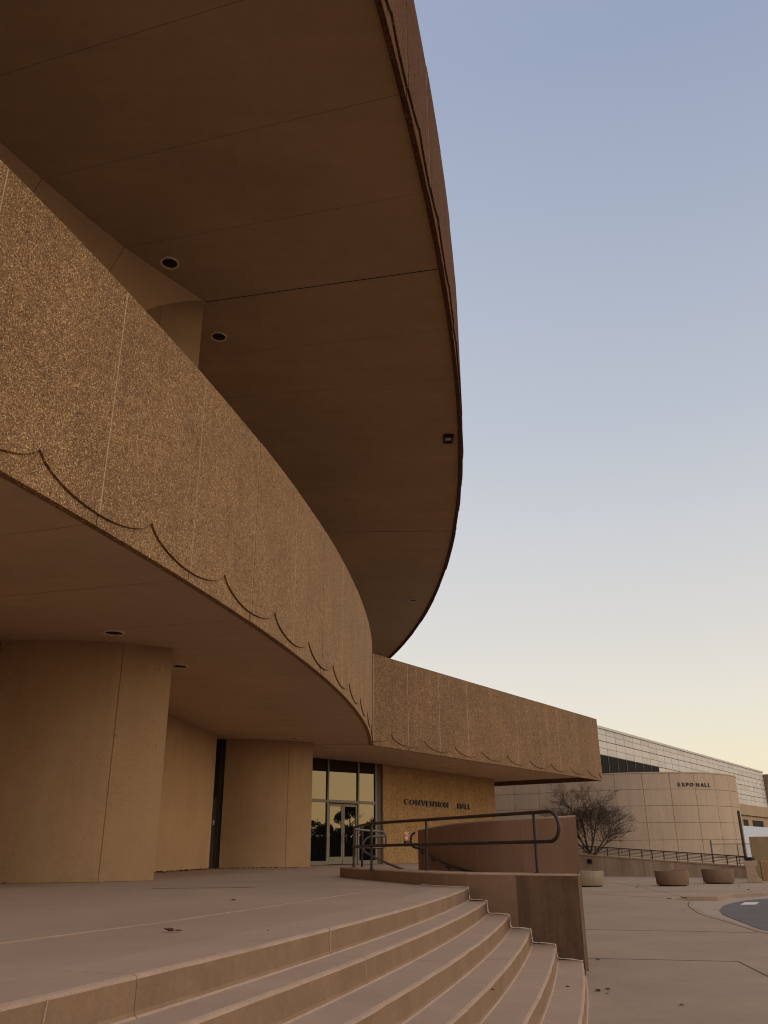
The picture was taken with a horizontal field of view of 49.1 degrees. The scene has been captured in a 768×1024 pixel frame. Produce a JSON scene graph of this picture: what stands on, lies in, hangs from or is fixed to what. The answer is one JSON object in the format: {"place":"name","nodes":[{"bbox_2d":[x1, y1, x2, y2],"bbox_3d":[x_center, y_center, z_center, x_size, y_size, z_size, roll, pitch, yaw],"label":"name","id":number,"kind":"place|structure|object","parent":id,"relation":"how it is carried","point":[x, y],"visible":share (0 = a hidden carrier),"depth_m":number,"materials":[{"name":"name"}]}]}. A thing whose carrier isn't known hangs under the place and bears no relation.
{"place":"outdoors","nodes":[
{"label":"outdoors","id":0,"kind":"place"},
{"bbox_2d":[390,0,767,773],"label":"sky","id":1,"kind":"structure","parent":0,"point":[605,162],"materials":[{"name":"blue"}]},
{"bbox_2d":[494,772,747,864],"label":"expo hall","id":2,"kind":"structure","parent":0,"point":[667,811],"depth_m":57.65,"materials":[{"name":"beige concrete"}]},
{"bbox_2d":[678,783,710,786],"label":"wall lettering","id":3,"kind":"object","parent":2,"relation":"attached to","point":[696,784],"depth_m":58.01,"materials":[{"name":"brown metal"}]},
{"bbox_2d":[582,876,767,1023],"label":"pavement","id":4,"kind":"structure","parent":0,"point":[715,987],"depth_m":11.43,"materials":[{"name":"concrete"}]},
{"bbox_2d":[0,863,439,979],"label":"terrace","id":5,"kind":"structure","parent":4,"relation":"on","point":[31,910],"depth_m":7.52,"materials":[{"name":"concrete"}]},
{"bbox_2d":[42,867,301,882],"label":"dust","id":6,"kind":"object","parent":5,"relation":"on","point":[121,881],"visible":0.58,"depth_m":15.18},
{"bbox_2d":[0,885,390,943],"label":"landing joint","id":7,"kind":"object","parent":5,"relation":"on","point":[171,920],"visible":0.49,"depth_m":5.82,"materials":[{"name":"concrete"}]},
{"bbox_2d":[152,887,247,888],"bbox_3d":[-2.552,5.332,11.892,1.424,0.023,0.122,2,-22,-6],"label":"landing crack","id":8,"kind":"object","parent":5,"relation":"on","point":[173,888],"visible":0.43,"depth_m":11.85,"materials":[{"name":"concrete"}]},
{"bbox_2d":[0,0,601,882],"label":"convention hall","id":9,"kind":"structure","parent":5,"relation":"on","point":[252,520],"depth_m":16.66,"materials":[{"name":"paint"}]},
{"bbox_2d":[103,629,124,635],"bbox_3d":[-5.140,2.299,15.989,0.410,0.038,0.410,-1,-22,0],"label":"downlight","id":10,"kind":"object","parent":9,"relation":"attached to","point":[111,632],"visible":1,"depth_m":15.99,"materials":[{"name":"black paint"}]},
{"bbox_2d":[160,256,178,269],"bbox_3d":[-4.900,-5.696,19.217,0.430,0.038,0.430,-1,-22,0],"label":"downlight","id":11,"kind":"object","parent":9,"relation":"attached to","point":[169,262],"visible":1,"depth_m":19.22,"materials":[{"name":"black paint"}]},
{"bbox_2d":[172,664,188,668],"bbox_3d":[-4.590,3.458,18.851,0.410,0.038,0.410,-1,-22,0],"label":"downlight","id":12,"kind":"object","parent":9,"relation":"attached to","point":[180,666],"visible":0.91,"depth_m":18.90,"materials":[{"name":"black paint"}]},
{"bbox_2d":[209,798,216,867],"bbox_3d":[-6.421,11.317,29.655,0.920,2.300,0.105,-1,-22,0],"label":"service door","id":13,"kind":"structure","parent":9,"relation":"in","point":[212,840],"depth_m":29.65,"materials":[{"name":"brown metal"}]},
{"bbox_2d":[210,331,226,341],"bbox_3d":[-4.320,-4.586,21.959,0.430,0.038,0.430,-1,-22,0],"label":"downlight","id":14,"kind":"object","parent":9,"relation":"attached to","point":[217,336],"visible":1,"depth_m":21.96,"materials":[{"name":"black paint"}]},
{"bbox_2d":[310,802,325,860],"bbox_3d":[-3.268,13.599,35.811,0.012,2.380,2.130,-20,-29,40],"label":"window pane","id":15,"kind":"structure","parent":9,"relation":"in","point":[318,814],"depth_m":36.22,"materials":[{"name":"clear glass"}]},
{"bbox_2d":[312,758,326,798],"bbox_3d":[-3.286,11.589,36.628,0.012,1.720,2.130,-20,-29,40],"label":"window pane","id":16,"kind":"structure","parent":9,"relation":"in","point":[319,770],"depth_m":37.05,"materials":[{"name":"clear glass"}]},
{"bbox_2d":[328,803,342,863],"bbox_3d":[-2.120,14.099,36.827,0.134,2.480,0.870,-20,-29,40],"label":"door","id":17,"kind":"structure","parent":9,"relation":"in","point":[335,833],"depth_m":36.86,"materials":[{"name":"clear glass"}]},
{"bbox_2d":[329,759,356,800],"bbox_3d":[-1.860,12.136,38.003,0.012,1.720,1.780,-20,-29,40],"label":"window pane","id":18,"kind":"structure","parent":9,"relation":"in","point":[342,774],"depth_m":38.00,"materials":[{"name":"clear glass"}]},
{"bbox_2d":[342,804,356,863],"bbox_3d":[-1.502,14.336,37.422,0.134,2.480,0.870,-20,-29,40],"label":"door","id":19,"kind":"structure","parent":9,"relation":"in","point":[349,810],"depth_m":37.42,"materials":[{"name":"clear glass"}]},
{"bbox_2d":[359,762,374,801],"bbox_3d":[-0.812,12.537,39.014,0.012,1.720,1.040,-20,-29,40],"label":"window pane","id":20,"kind":"structure","parent":9,"relation":"in","point":[366,770],"depth_m":39.01,"materials":[{"name":"clear glass"}]},
{"bbox_2d":[359,804,374,859],"bbox_3d":[-0.795,14.548,38.196,0.012,2.380,1.040,-20,-29,40],"label":"window pane","id":21,"kind":"structure","parent":9,"relation":"in","point":[366,811],"depth_m":38.29,"materials":[{"name":"clear glass"}]},
{"bbox_2d":[404,831,408,839],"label":"hydrant sign","id":22,"kind":"object","parent":9,"relation":"attached to","point":[406,835],"visible":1,"depth_m":40.30,"materials":[{"name":"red metal"}]},
{"bbox_2d":[404,799,469,808],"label":"wall lettering","id":23,"kind":"object","parent":9,"relation":"attached to","point":[445,804],"depth_m":42.96,"materials":[{"name":"brown metal"}]},
{"bbox_2d":[443,434,453,443],"bbox_3d":[2.099,-2.387,27.412,0.330,0.120,0.490,-1,-22,0],"label":"floodlight","id":24,"kind":"object","parent":9,"relation":"attached to","point":[448,438],"visible":1,"depth_m":27.32,"materials":[{"name":"black paint"}]},
{"bbox_2d":[0,884,588,1023],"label":"entrance steps","id":25,"kind":"structure","parent":4,"relation":"on","point":[441,954],"depth_m":4.83,"materials":[{"name":"concrete"}]},
{"bbox_2d":[340,867,588,975],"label":"cheek wall","id":26,"kind":"structure","parent":4,"relation":"on","point":[547,907],"depth_m":10.48,"materials":[{"name":"concrete"}]},
{"bbox_2d":[352,810,560,872],"bbox_3d":[0.521,5.564,14.004,1.101,0.788,8.137,6,-23,-16],"label":"guard rail","id":27,"kind":"object","parent":26,"relation":"on","point":[371,846],"visible":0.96,"depth_m":12.67,"materials":[{"name":"brown metal"}]},
{"bbox_2d":[418,815,587,953],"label":"ramp wall","id":28,"kind":"structure","parent":4,"relation":"on","point":[560,854],"depth_m":13.41,"materials":[{"name":"brown concrete"}]},
{"bbox_2d":[410,832,475,871],"bbox_3d":[1.334,6.456,15.800,0.673,1.002,7.620,5,-23,-13],"label":"handrail","id":29,"kind":"object","parent":28,"relation":"attached to","point":[423,852],"visible":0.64,"depth_m":15.90,"materials":[{"name":"black metal"}]},
{"bbox_2d":[580,870,603,886],"bbox_3d":[8.453,15.198,34.812,1.300,0.606,1.300,-1,-22,0],"label":"planter","id":30,"kind":"object","parent":4,"relation":"on","point":[592,878],"visible":0.71,"depth_m":34.30,"materials":[{"name":"concrete"}]},
{"bbox_2d":[579,854,746,877],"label":"sloping wall","id":31,"kind":"structure","parent":4,"relation":"on","point":[622,866],"depth_m":47.96,"materials":[{"name":"concrete"}]},
{"bbox_2d":[578,845,746,864],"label":"ramp railing","id":32,"kind":"object","parent":31,"relation":"on","point":[663,852],"visible":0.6,"depth_m":47.34,"materials":[{"name":"metal"}]},
{"bbox_2d":[654,870,688,885],"bbox_3d":[11.943,15.179,34.807,1.360,0.581,1.360,-1,-22,0],"label":"planter","id":33,"kind":"object","parent":4,"relation":"on","point":[672,877],"visible":0.99,"depth_m":34.31,"materials":[{"name":"concrete"}]},
{"bbox_2d":[582,881,767,976],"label":"pavement joint","id":34,"kind":"object","parent":4,"relation":"on","point":[693,931],"visible":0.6,"depth_m":14.94,"materials":[{"name":"concrete"}]},
{"bbox_2d":[701,869,734,883],"bbox_3d":[14.660,15.977,36.848,1.360,0.596,1.360,-1,-22,0],"label":"planter","id":35,"kind":"object","parent":4,"relation":"on","point":[717,876],"visible":1,"depth_m":36.34,"materials":[{"name":"concrete"}]},
{"bbox_2d":[710,840,751,864],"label":"wire fence","id":36,"kind":"object","parent":4,"relation":"on","point":[729,850],"visible":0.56,"depth_m":51.95,"materials":[{"name":"grey metal"}]},
{"bbox_2d":[737,810,746,860],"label":"bollard pole","id":37,"kind":"object","parent":4,"relation":"on","point":[741,833],"visible":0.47,"depth_m":51.99,"materials":[{"name":"metal"}]},
{"bbox_2d":[743,857,762,882],"bbox_3d":[16.493,15.995,37.567,0.672,1.065,0.540,-9,-24,20],"label":"pedestal","id":38,"kind":"object","parent":4,"relation":"on","point":[750,865],"visible":1,"depth_m":37.34,"materials":[{"name":"concrete"}]},
{"bbox_2d":[743,826,767,856],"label":"hoarding","id":39,"kind":"object","parent":4,"relation":"on","point":[751,831],"visible":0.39,"depth_m":128.19,"materials":[{"name":"metal"}]},
{"bbox_2d":[597,725,767,826],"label":"arena building","id":40,"kind":"structure","parent":0,"point":[621,752],"depth_m":124.99,"materials":[{"name":"metal"}]},
{"bbox_2d":[691,896,767,928],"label":"gutter","id":41,"kind":"object","parent":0,"point":[712,908],"depth_m":24.18,"materials":[{"name":"concrete"}]},
{"bbox_2d":[719,898,767,930],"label":"road","id":42,"kind":"structure","parent":0,"point":[756,915],"depth_m":21.22,"materials":[{"name":"grey asphalt"}]},
{"bbox_2d":[741,902,758,904],"bbox_3d":[10.792,11.534,24.755,0.406,0.001,1.508,-11,-24,25],"label":"road marking","id":43,"kind":"object","parent":42,"relation":"on","point":[749,903],"visible":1,"depth_m":24.71,"materials":[{"name":"paint"}]},
{"bbox_2d":[749,836,767,878],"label":"wall","id":44,"kind":"structure","parent":0,"point":[759,848],"depth_m":42.68,"materials":[{"name":"beige concrete"}]},
{"bbox_2d":[759,861,767,880],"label":"wall","id":45,"kind":"structure","parent":0,"point":[764,868],"depth_m":39.12,"materials":[{"name":"beige concrete"}]},
{"bbox_2d":[763,774,767,802],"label":"brown building","id":46,"kind":"structure","parent":0,"point":[765,777],"depth_m":166.13,"materials":[{"name":"beige concrete"}]},
{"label":"path","id":47,"kind":"structure","parent":0,"visible":0},
{"bbox_2d":[536,782,637,854],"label":"bare tree","id":48,"kind":"object","parent":47,"relation":"on","point":[587,813],"visible":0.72,"depth_m":52.23,"materials":[{"name":"brown plant"}]},
{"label":"ramp","id":49,"kind":"structure","parent":0,"visible":0},
{"bbox_2d":[362,835,403,868],"bbox_3d":[0.796,6.170,14.162,0.747,1.486,7.095,7,-23,-17],"label":"handrail","id":50,"kind":"object","parent":49,"relation":"on","point":[379,859],"visible":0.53,"depth_m":16.34,"materials":[{"name":"grey metal"}]}
]}

